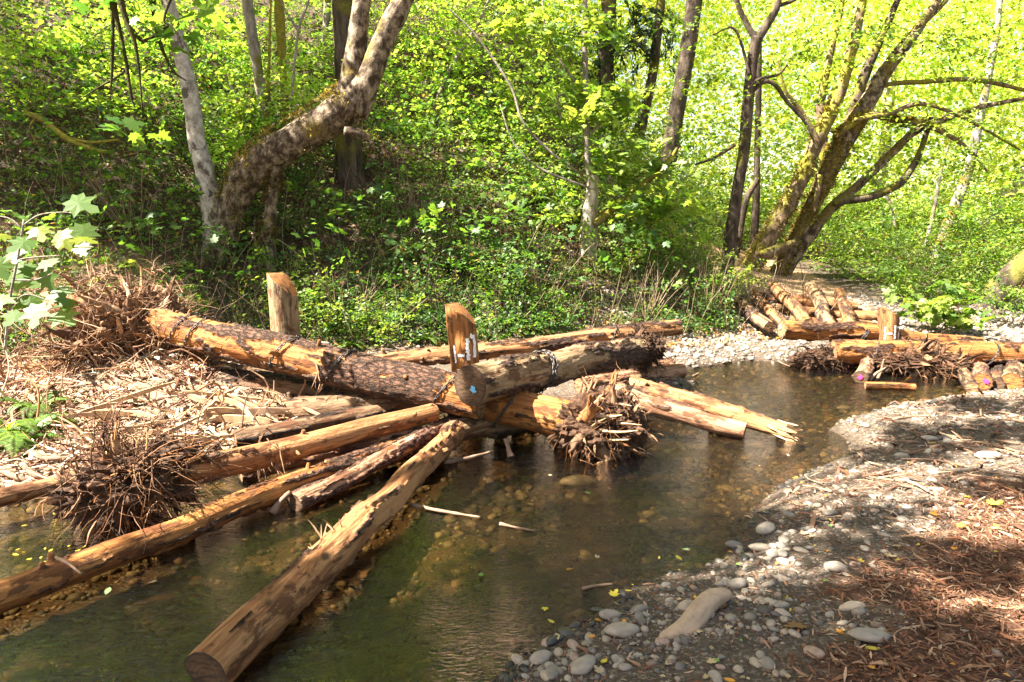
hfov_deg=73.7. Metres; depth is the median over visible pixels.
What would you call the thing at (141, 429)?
split plank
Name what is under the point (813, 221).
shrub
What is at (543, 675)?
cobble
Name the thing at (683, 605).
cobble
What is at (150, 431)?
split plank
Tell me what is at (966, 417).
twig
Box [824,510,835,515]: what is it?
cobble
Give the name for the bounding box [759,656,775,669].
cobble
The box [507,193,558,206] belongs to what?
sword fern
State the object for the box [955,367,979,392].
log
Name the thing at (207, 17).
maple tree
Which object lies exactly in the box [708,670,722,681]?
cobble
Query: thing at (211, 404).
split plank
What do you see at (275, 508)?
stick
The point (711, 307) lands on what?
bare shrub
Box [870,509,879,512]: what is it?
cobble
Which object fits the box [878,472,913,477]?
twig
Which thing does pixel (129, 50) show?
vine maple
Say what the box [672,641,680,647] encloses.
cobble
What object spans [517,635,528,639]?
cobble
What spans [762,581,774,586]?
cobble
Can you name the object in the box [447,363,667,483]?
log
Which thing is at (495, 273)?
shrub
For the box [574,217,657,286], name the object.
shrub
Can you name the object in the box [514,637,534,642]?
stick
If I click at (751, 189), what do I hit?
alder tree
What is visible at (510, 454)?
stick
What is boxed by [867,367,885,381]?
stick
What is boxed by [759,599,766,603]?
cobble
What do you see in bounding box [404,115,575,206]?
vine maple
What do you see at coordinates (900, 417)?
stick
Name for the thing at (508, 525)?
stick
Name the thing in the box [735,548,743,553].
cobble
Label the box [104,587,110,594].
fallen leaf
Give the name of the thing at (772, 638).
cobble
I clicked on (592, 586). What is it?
stick
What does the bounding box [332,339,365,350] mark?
sword fern
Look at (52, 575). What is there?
log
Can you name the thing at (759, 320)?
log
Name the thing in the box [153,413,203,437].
split plank
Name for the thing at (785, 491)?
cobble
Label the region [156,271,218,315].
shrub
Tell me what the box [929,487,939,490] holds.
cobble
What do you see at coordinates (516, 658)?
cobble
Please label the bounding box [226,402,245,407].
split plank
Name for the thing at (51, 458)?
stick
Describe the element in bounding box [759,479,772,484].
cobble
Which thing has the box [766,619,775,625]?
cobble
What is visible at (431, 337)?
sword fern
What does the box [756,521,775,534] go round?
cobble
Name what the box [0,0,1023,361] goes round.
undergrowth
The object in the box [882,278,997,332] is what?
shrub
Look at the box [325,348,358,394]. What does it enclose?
chain
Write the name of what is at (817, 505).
cobble
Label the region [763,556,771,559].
cobble
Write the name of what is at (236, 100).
vine maple
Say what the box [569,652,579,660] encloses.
cobble
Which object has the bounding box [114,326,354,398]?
log
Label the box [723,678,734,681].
fallen leaf
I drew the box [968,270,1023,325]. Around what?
shrub
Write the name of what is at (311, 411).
wood splinter
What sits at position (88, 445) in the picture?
split plank
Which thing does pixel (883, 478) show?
twig
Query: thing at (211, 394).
split plank
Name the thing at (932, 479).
cobble
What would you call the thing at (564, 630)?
cobble
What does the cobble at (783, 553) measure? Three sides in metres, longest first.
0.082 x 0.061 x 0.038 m
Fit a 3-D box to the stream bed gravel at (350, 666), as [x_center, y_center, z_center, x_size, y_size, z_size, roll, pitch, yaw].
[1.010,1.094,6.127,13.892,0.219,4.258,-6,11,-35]
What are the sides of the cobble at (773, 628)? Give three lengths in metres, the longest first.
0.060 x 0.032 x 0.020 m
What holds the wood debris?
on the ground
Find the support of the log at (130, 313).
on the ground
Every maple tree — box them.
[70,0,244,145]
[203,0,413,271]
[646,0,823,275]
[741,0,1023,275]
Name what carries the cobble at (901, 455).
on the ground
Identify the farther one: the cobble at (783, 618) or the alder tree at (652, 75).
the alder tree at (652, 75)
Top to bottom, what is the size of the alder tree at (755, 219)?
6.411 m
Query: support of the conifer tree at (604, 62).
on the ground
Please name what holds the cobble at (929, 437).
on the ground
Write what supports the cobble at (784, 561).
on the ground
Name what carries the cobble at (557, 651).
on the ground
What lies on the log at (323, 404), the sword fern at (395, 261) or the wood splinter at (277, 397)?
the wood splinter at (277, 397)
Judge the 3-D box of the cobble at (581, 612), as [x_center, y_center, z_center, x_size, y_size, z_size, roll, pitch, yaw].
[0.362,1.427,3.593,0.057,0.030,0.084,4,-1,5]
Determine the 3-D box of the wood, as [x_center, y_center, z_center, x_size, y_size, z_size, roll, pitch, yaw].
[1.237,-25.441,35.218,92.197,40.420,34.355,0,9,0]
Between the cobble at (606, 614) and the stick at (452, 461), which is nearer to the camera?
the cobble at (606, 614)
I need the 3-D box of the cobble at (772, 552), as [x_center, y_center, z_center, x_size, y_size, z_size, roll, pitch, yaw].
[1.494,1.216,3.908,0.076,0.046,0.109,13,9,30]
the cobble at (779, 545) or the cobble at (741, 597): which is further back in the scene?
the cobble at (779, 545)
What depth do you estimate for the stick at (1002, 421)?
6.36 m
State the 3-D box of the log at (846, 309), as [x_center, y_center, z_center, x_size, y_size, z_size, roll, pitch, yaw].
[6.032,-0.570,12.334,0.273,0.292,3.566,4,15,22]
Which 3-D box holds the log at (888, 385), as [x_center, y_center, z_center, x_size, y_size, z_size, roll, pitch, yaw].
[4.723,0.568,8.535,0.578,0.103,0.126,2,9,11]
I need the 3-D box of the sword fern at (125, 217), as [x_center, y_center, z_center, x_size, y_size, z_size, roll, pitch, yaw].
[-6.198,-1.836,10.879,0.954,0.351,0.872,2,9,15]
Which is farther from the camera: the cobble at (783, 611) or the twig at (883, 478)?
the twig at (883, 478)
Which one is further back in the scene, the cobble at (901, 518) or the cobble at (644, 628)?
the cobble at (901, 518)
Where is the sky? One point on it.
(746, 9)
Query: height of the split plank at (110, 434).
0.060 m
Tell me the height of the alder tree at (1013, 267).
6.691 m
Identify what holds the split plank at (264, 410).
on the wood debris
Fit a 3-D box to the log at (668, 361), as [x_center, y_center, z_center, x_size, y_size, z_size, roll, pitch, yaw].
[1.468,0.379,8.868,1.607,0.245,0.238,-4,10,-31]
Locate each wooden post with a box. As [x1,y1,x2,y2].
[266,273,300,335]
[445,303,483,441]
[877,306,899,340]
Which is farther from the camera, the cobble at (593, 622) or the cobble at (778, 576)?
the cobble at (778, 576)
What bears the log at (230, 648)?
on the water
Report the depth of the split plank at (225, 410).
6.33 m
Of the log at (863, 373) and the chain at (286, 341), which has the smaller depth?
the chain at (286, 341)
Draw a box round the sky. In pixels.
[520,0,1023,214]
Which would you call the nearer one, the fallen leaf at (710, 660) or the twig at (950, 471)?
the fallen leaf at (710, 660)
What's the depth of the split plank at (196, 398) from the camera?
6.48 m
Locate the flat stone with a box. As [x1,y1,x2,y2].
[659,588,731,638]
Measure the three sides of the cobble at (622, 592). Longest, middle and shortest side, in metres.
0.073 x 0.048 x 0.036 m
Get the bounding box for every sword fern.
[0,391,78,428]
[0,413,74,458]
[0,414,83,455]
[96,214,145,232]
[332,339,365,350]
[380,256,409,267]
[399,329,447,344]
[475,258,507,270]
[479,314,533,335]
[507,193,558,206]
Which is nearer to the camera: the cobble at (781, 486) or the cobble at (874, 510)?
the cobble at (874, 510)
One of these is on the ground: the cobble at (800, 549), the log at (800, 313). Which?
the cobble at (800, 549)
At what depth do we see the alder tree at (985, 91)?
19.15 m
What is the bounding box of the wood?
[498,0,1023,239]
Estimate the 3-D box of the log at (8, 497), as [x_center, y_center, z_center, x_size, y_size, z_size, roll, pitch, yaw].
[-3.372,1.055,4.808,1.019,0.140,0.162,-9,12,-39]
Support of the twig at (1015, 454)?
on the ground
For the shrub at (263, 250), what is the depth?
10.29 m
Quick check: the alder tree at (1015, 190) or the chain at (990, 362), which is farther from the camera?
the alder tree at (1015, 190)
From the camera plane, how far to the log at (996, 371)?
8.60 m
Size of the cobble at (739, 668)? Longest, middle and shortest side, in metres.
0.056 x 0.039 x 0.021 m
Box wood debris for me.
[0,283,1023,681]
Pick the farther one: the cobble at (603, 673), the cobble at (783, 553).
the cobble at (783, 553)
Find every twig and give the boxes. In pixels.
[802,485,832,492]
[847,479,894,490]
[852,472,905,481]
[856,434,910,437]
[862,457,882,466]
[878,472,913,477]
[881,467,902,472]
[886,440,917,442]
[891,477,929,492]
[901,458,963,466]
[935,470,966,473]
[947,415,982,419]
[949,420,982,425]
[950,475,982,481]
[979,470,1021,477]
[995,448,1020,456]
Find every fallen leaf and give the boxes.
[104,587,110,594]
[594,665,603,672]
[608,589,619,596]
[706,657,716,663]
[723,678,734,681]
[784,621,808,628]
[865,646,879,649]
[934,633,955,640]
[987,498,1002,504]
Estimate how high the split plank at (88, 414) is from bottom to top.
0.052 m
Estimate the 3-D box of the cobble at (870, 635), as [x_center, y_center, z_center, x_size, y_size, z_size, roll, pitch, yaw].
[1.513,1.240,2.880,0.195,0.050,0.106,9,0,-13]
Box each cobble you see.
[482,656,496,669]
[511,654,523,663]
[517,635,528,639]
[517,660,529,666]
[520,667,530,672]
[521,673,529,678]
[529,650,551,663]
[540,670,549,680]
[541,636,549,646]
[544,661,554,668]
[545,664,558,679]
[546,634,563,645]
[549,623,556,628]
[553,647,563,656]
[557,626,574,635]
[559,475,598,488]
[564,675,571,680]
[567,639,578,647]
[569,622,581,628]
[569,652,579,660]
[570,654,595,674]
[576,608,585,614]
[583,611,596,616]
[585,632,594,639]
[589,620,596,625]
[591,607,602,611]
[599,609,620,620]
[600,666,605,675]
[604,621,639,637]
[611,654,618,660]
[618,663,631,670]
[619,589,627,596]
[633,652,642,657]
[634,611,643,618]
[635,604,648,610]
[640,625,648,631]
[651,564,666,571]
[655,637,669,644]
[661,582,670,586]
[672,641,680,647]
[674,557,685,561]
[677,586,684,591]
[678,599,692,611]
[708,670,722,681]
[714,558,722,562]
[715,581,723,585]
[715,664,725,669]
[720,563,727,567]
[720,578,728,585]
[725,540,741,547]
[729,578,746,587]
[733,515,742,522]
[733,665,743,672]
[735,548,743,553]
[736,595,747,599]
[741,554,749,561]
[741,588,748,593]
[747,577,755,582]
[748,543,770,550]
[749,657,761,667]
[752,625,761,631]
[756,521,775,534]
[756,650,764,657]
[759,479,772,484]
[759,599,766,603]
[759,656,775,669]
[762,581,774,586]
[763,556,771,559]
[766,548,778,557]
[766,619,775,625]
[767,626,778,631]
[767,636,778,641]
[768,543,775,547]
[772,670,778,676]
[773,601,789,607]
[774,575,788,579]
[775,542,787,548]
[775,608,791,616]
[776,557,788,564]
[777,484,786,487]
[777,574,783,581]
[778,536,789,542]
[778,550,787,557]
[779,670,787,676]
[780,615,787,622]
[780,628,788,634]
[782,510,794,516]
[783,488,792,493]
[788,629,800,637]
[793,547,808,552]
[803,645,825,658]
[805,500,812,505]
[813,503,821,507]
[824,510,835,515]
[824,561,830,571]
[825,611,833,616]
[826,561,846,572]
[837,405,850,409]
[837,620,848,624]
[839,601,865,610]
[848,627,890,642]
[860,545,869,550]
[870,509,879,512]
[877,532,890,537]
[894,452,909,457]
[896,516,909,521]
[921,435,938,440]
[927,469,940,474]
[927,476,936,482]
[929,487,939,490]
[974,451,1001,459]
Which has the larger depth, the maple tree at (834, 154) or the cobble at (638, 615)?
the maple tree at (834, 154)
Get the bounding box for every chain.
[168,312,204,346]
[183,315,220,350]
[220,324,254,369]
[268,335,300,378]
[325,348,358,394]
[432,376,454,416]
[491,395,514,455]
[533,349,558,394]
[861,328,869,339]
[988,342,999,364]
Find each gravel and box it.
[0,273,1023,681]
[0,362,992,681]
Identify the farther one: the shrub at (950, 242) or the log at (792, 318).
the shrub at (950, 242)
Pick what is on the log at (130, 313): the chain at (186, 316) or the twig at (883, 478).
the chain at (186, 316)
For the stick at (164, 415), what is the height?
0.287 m
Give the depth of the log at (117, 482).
4.46 m
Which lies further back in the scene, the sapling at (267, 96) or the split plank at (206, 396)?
the sapling at (267, 96)
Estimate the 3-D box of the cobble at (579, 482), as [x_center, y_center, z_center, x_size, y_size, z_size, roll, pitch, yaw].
[0.560,1.175,5.682,0.364,0.129,0.232,4,-1,-24]
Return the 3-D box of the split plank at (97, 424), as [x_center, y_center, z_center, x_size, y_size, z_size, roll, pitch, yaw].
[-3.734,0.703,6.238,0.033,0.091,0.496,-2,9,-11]
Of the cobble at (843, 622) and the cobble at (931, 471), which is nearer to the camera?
the cobble at (843, 622)
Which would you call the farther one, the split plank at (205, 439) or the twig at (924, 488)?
the split plank at (205, 439)
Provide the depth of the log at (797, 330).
10.02 m
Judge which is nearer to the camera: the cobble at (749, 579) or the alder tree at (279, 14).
the cobble at (749, 579)
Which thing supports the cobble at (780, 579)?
on the ground
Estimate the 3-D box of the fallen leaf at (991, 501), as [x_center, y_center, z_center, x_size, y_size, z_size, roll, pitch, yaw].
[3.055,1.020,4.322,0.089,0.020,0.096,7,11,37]
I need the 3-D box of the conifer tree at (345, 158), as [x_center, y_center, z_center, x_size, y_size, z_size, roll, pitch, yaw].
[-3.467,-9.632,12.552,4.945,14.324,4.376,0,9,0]
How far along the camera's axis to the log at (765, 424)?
6.86 m
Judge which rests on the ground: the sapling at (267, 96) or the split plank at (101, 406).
the sapling at (267, 96)
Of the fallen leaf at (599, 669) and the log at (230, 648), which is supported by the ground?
the fallen leaf at (599, 669)
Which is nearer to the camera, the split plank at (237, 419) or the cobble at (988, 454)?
the cobble at (988, 454)
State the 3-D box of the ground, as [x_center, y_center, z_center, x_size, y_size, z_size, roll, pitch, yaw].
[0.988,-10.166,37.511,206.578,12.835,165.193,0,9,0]
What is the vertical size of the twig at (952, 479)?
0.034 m
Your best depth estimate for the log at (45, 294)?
8.50 m
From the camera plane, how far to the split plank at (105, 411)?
6.16 m
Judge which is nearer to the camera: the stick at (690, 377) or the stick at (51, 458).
the stick at (51, 458)
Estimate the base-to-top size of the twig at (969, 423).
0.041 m
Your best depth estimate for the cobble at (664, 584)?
3.61 m
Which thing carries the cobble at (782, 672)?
on the ground
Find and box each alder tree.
[161,0,220,253]
[242,0,271,138]
[274,0,288,127]
[321,0,330,51]
[631,0,664,157]
[736,178,759,255]
[749,30,761,246]
[858,52,897,225]
[895,0,1023,259]
[970,162,1023,237]
[971,47,1023,309]
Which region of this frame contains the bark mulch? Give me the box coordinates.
[783,473,1023,681]
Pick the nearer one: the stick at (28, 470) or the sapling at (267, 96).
the stick at (28, 470)
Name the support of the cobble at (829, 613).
on the ground
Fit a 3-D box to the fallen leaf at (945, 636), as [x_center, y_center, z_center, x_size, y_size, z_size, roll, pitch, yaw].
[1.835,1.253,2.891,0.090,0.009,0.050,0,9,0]
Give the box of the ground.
[0,0,1023,681]
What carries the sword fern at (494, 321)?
on the ground
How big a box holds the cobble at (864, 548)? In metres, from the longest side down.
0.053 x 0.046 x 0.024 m
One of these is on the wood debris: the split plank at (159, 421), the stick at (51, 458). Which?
the split plank at (159, 421)
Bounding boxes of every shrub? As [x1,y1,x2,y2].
[80,160,184,240]
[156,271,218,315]
[196,276,267,324]
[218,239,321,301]
[295,265,361,341]
[308,264,390,331]
[338,291,428,348]
[365,173,454,225]
[387,218,493,279]
[463,246,537,304]
[518,258,579,303]
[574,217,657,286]
[601,257,680,320]
[637,228,710,288]
[664,241,752,306]
[679,251,737,320]
[690,259,775,311]
[780,189,850,244]
[817,205,898,263]
[843,211,941,262]
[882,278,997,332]
[888,257,965,288]
[898,213,995,277]
[938,216,1023,294]
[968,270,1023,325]
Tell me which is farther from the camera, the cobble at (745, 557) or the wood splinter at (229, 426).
the wood splinter at (229, 426)
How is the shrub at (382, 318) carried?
on the ground
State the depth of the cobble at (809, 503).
4.60 m
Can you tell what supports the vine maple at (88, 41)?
on the ground
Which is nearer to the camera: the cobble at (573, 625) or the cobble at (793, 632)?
the cobble at (793, 632)
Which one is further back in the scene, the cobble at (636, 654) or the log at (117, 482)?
the log at (117, 482)
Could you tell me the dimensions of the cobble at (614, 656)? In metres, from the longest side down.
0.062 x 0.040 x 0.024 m
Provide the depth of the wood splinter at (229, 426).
6.19 m
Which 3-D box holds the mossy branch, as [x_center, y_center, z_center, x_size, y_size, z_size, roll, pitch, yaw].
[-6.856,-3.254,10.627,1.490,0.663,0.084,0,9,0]
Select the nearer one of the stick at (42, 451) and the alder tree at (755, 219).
the stick at (42, 451)
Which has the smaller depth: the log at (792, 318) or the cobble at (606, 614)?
the cobble at (606, 614)
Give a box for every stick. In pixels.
[0,466,26,481]
[1,446,65,460]
[16,460,45,479]
[27,449,78,461]
[54,556,81,574]
[147,413,168,428]
[268,490,291,515]
[409,502,479,517]
[444,451,490,463]
[499,522,534,530]
[503,438,513,458]
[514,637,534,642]
[582,583,612,589]
[685,372,699,379]
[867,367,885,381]
[876,359,884,379]
[894,415,929,419]
[928,441,1020,452]
[944,438,971,451]
[974,411,1023,417]
[993,418,1023,423]
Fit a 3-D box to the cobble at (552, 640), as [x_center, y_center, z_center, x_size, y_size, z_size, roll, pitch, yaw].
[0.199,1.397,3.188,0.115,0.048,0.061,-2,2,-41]
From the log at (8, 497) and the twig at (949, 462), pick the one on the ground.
the twig at (949, 462)
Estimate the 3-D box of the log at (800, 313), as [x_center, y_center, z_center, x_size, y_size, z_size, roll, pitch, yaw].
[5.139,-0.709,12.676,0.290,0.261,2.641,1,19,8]
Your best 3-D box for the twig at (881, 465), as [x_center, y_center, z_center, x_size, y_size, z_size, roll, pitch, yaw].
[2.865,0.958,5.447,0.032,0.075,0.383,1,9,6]
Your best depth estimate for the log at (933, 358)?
9.67 m
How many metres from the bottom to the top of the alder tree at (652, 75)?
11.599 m
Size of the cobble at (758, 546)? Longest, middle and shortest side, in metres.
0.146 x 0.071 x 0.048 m
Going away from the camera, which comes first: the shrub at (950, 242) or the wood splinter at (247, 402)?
the wood splinter at (247, 402)
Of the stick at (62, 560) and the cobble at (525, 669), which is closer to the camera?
the cobble at (525, 669)
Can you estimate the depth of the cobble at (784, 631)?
3.01 m
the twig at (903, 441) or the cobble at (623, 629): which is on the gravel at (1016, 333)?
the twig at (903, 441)
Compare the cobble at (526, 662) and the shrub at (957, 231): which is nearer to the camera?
the cobble at (526, 662)
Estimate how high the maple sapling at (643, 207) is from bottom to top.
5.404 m
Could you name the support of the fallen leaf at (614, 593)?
on the ground
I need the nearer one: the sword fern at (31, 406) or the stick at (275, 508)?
the stick at (275, 508)
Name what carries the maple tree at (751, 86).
on the ground
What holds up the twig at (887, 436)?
on the ground
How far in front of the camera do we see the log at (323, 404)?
6.58 m
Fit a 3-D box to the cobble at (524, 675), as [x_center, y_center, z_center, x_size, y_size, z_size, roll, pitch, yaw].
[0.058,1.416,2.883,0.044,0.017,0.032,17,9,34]
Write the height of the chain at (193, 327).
0.406 m
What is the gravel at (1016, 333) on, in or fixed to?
on the ground
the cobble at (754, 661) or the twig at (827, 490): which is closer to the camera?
the cobble at (754, 661)
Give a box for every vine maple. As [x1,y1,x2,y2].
[0,0,181,120]
[51,0,289,125]
[189,55,335,177]
[366,0,565,149]
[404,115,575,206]
[597,168,732,265]
[827,166,1023,249]
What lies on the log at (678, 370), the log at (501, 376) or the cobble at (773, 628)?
the log at (501, 376)
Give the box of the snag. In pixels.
[579,175,598,259]
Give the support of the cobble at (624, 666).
on the ground
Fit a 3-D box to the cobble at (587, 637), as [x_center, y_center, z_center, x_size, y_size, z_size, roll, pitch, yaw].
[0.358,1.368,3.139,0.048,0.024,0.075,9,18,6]
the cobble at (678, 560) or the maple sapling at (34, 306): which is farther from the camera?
the maple sapling at (34, 306)
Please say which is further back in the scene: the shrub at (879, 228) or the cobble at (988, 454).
the shrub at (879, 228)
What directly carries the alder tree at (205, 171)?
on the ground
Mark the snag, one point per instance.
(590, 199)
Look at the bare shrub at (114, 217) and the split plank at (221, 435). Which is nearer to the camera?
the split plank at (221, 435)
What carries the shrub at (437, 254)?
on the ground
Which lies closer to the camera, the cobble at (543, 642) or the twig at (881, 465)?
the cobble at (543, 642)
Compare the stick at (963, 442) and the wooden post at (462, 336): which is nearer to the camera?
the stick at (963, 442)
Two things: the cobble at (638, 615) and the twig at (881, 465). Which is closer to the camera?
the cobble at (638, 615)
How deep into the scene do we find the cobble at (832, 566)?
3.60 m
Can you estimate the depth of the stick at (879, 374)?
9.16 m
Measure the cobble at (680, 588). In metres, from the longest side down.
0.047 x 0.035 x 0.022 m
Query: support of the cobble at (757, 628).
on the ground
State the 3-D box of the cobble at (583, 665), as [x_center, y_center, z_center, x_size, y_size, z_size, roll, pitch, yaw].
[0.301,1.372,2.893,0.136,0.050,0.101,-18,9,-31]
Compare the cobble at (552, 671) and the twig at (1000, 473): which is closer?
the cobble at (552, 671)
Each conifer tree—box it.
[332,0,365,188]
[547,0,683,161]
[660,0,702,165]
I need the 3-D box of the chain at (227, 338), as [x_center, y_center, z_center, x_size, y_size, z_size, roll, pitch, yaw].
[-2.885,0.110,7.209,0.323,0.597,0.414,0,9,0]
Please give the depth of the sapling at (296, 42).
11.54 m
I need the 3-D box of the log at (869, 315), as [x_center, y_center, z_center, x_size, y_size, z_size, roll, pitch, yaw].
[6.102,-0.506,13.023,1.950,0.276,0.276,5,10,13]
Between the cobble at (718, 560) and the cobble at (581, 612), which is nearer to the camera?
the cobble at (581, 612)
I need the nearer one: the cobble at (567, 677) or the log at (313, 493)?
the cobble at (567, 677)
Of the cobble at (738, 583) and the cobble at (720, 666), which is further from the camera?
the cobble at (738, 583)
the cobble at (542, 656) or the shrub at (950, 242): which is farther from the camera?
the shrub at (950, 242)
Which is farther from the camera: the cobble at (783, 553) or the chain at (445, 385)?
the chain at (445, 385)
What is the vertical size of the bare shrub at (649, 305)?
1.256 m
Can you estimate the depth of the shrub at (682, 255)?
13.00 m
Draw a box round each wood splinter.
[214,396,258,425]
[215,420,254,432]
[227,393,277,420]
[273,392,283,415]
[302,407,319,414]
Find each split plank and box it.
[66,408,139,416]
[78,402,117,412]
[81,430,156,435]
[84,419,171,439]
[87,438,154,446]
[90,409,133,417]
[91,417,107,428]
[102,381,174,403]
[106,408,155,416]
[117,428,174,435]
[131,429,155,437]
[150,435,221,443]
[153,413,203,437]
[181,390,271,400]
[187,394,216,405]
[189,417,216,423]
[198,387,236,415]
[201,407,289,418]
[202,389,215,399]
[206,414,270,424]
[207,407,290,414]
[207,434,234,437]
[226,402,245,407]
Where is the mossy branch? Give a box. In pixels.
[21,110,120,153]
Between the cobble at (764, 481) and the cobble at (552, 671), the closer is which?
the cobble at (552, 671)
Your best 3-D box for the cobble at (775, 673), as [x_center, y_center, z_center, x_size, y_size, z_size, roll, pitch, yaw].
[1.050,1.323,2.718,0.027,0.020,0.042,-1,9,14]
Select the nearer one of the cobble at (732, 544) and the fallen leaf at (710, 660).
the fallen leaf at (710, 660)
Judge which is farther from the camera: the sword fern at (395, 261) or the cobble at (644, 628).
the sword fern at (395, 261)
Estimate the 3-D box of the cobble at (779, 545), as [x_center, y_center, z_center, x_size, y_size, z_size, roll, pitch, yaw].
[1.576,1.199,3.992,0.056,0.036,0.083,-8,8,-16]
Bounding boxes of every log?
[0,244,485,420]
[0,424,429,613]
[0,475,63,506]
[6,391,439,581]
[39,291,90,313]
[104,379,417,420]
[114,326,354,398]
[183,419,464,681]
[219,361,271,371]
[233,404,401,447]
[238,426,420,481]
[286,414,454,514]
[374,319,682,365]
[380,416,529,460]
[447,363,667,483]
[454,316,684,405]
[574,363,686,392]
[588,357,675,375]
[593,144,680,226]
[615,382,747,440]
[627,375,801,442]
[735,298,776,332]
[750,289,786,325]
[760,292,857,309]
[767,281,813,322]
[777,304,877,320]
[777,320,984,341]
[778,329,1023,387]
[790,315,875,322]
[804,280,835,322]
[833,288,856,321]
[852,356,876,383]
[864,382,915,390]
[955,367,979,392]
[972,361,993,390]
[990,364,1005,389]
[1000,360,1023,389]
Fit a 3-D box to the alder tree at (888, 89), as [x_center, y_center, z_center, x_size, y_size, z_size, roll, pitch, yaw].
[13.235,-6.760,25.262,1.492,7.636,0.673,0,9,0]
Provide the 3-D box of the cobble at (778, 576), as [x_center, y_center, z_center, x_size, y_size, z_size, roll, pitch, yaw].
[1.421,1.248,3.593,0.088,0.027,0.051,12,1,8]
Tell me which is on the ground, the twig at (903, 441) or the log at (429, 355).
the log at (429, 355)
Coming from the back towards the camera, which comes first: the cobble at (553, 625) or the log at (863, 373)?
the log at (863, 373)
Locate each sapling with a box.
[0,193,100,349]
[263,0,271,136]
[281,0,309,99]
[450,0,707,232]
[920,139,950,261]
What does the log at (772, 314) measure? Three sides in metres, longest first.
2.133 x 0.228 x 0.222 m
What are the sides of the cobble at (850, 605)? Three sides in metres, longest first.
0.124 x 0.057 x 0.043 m
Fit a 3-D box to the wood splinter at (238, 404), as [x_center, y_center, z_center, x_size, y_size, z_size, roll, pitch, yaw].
[-2.540,0.659,6.348,0.617,0.236,0.067,5,10,29]
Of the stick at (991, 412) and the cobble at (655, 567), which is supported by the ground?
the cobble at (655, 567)
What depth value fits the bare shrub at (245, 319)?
9.95 m
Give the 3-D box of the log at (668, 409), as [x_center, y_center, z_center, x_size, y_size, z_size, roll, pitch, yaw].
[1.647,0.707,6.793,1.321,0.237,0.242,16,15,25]
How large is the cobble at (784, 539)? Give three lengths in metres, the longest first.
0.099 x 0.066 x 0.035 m
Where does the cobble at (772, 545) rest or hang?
on the ground
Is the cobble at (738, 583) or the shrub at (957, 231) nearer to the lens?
the cobble at (738, 583)
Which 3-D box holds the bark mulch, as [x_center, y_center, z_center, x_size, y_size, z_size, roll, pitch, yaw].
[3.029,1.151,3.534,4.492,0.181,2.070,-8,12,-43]
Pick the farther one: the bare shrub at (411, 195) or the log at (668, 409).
the bare shrub at (411, 195)
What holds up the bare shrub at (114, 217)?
on the ground
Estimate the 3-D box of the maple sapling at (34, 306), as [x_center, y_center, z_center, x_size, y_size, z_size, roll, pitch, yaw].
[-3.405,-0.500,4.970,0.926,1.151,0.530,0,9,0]
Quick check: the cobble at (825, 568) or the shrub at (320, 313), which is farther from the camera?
the shrub at (320, 313)
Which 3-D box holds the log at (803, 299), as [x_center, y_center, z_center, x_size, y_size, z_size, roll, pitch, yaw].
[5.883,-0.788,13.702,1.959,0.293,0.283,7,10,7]
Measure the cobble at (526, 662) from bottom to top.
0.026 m
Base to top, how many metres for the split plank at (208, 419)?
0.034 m
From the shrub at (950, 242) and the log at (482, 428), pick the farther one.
the shrub at (950, 242)
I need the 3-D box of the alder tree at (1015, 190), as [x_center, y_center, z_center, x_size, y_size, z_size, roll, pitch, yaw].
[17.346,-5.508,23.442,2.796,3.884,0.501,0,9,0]
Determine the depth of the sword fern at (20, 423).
5.78 m
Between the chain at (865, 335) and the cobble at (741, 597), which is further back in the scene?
the chain at (865, 335)
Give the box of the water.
[0,361,993,681]
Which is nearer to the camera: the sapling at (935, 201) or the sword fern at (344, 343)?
the sword fern at (344, 343)
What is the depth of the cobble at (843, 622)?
3.02 m
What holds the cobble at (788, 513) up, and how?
on the ground
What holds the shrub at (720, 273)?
on the ground
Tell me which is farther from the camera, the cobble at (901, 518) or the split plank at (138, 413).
the split plank at (138, 413)
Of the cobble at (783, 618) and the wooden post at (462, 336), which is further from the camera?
the wooden post at (462, 336)
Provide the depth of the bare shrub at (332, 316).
10.15 m
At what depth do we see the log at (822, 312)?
12.21 m
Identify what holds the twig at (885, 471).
on the ground
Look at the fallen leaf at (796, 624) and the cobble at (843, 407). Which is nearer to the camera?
the fallen leaf at (796, 624)
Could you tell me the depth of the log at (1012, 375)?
8.50 m
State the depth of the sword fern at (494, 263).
11.76 m
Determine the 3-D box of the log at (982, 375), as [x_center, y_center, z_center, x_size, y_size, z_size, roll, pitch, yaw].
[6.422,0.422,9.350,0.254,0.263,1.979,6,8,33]
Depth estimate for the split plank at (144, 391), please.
6.59 m
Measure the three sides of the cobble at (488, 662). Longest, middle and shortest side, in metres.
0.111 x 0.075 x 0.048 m
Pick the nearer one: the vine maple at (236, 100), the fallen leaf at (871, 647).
the fallen leaf at (871, 647)
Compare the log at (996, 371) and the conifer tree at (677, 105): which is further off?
the conifer tree at (677, 105)
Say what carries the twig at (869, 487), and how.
on the ground
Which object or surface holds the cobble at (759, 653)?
on the ground
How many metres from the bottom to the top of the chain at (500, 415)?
0.635 m
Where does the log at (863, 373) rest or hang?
on the ground
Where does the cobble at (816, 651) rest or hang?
on the ground
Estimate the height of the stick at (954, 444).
0.036 m
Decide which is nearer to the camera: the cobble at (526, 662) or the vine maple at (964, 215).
the cobble at (526, 662)
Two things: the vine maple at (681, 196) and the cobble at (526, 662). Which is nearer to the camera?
the cobble at (526, 662)
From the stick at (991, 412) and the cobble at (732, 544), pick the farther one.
the stick at (991, 412)
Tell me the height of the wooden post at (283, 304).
1.459 m
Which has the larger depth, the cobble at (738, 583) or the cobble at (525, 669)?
the cobble at (738, 583)
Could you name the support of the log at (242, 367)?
on the ground
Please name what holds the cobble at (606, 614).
on the ground
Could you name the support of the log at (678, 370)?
on the water

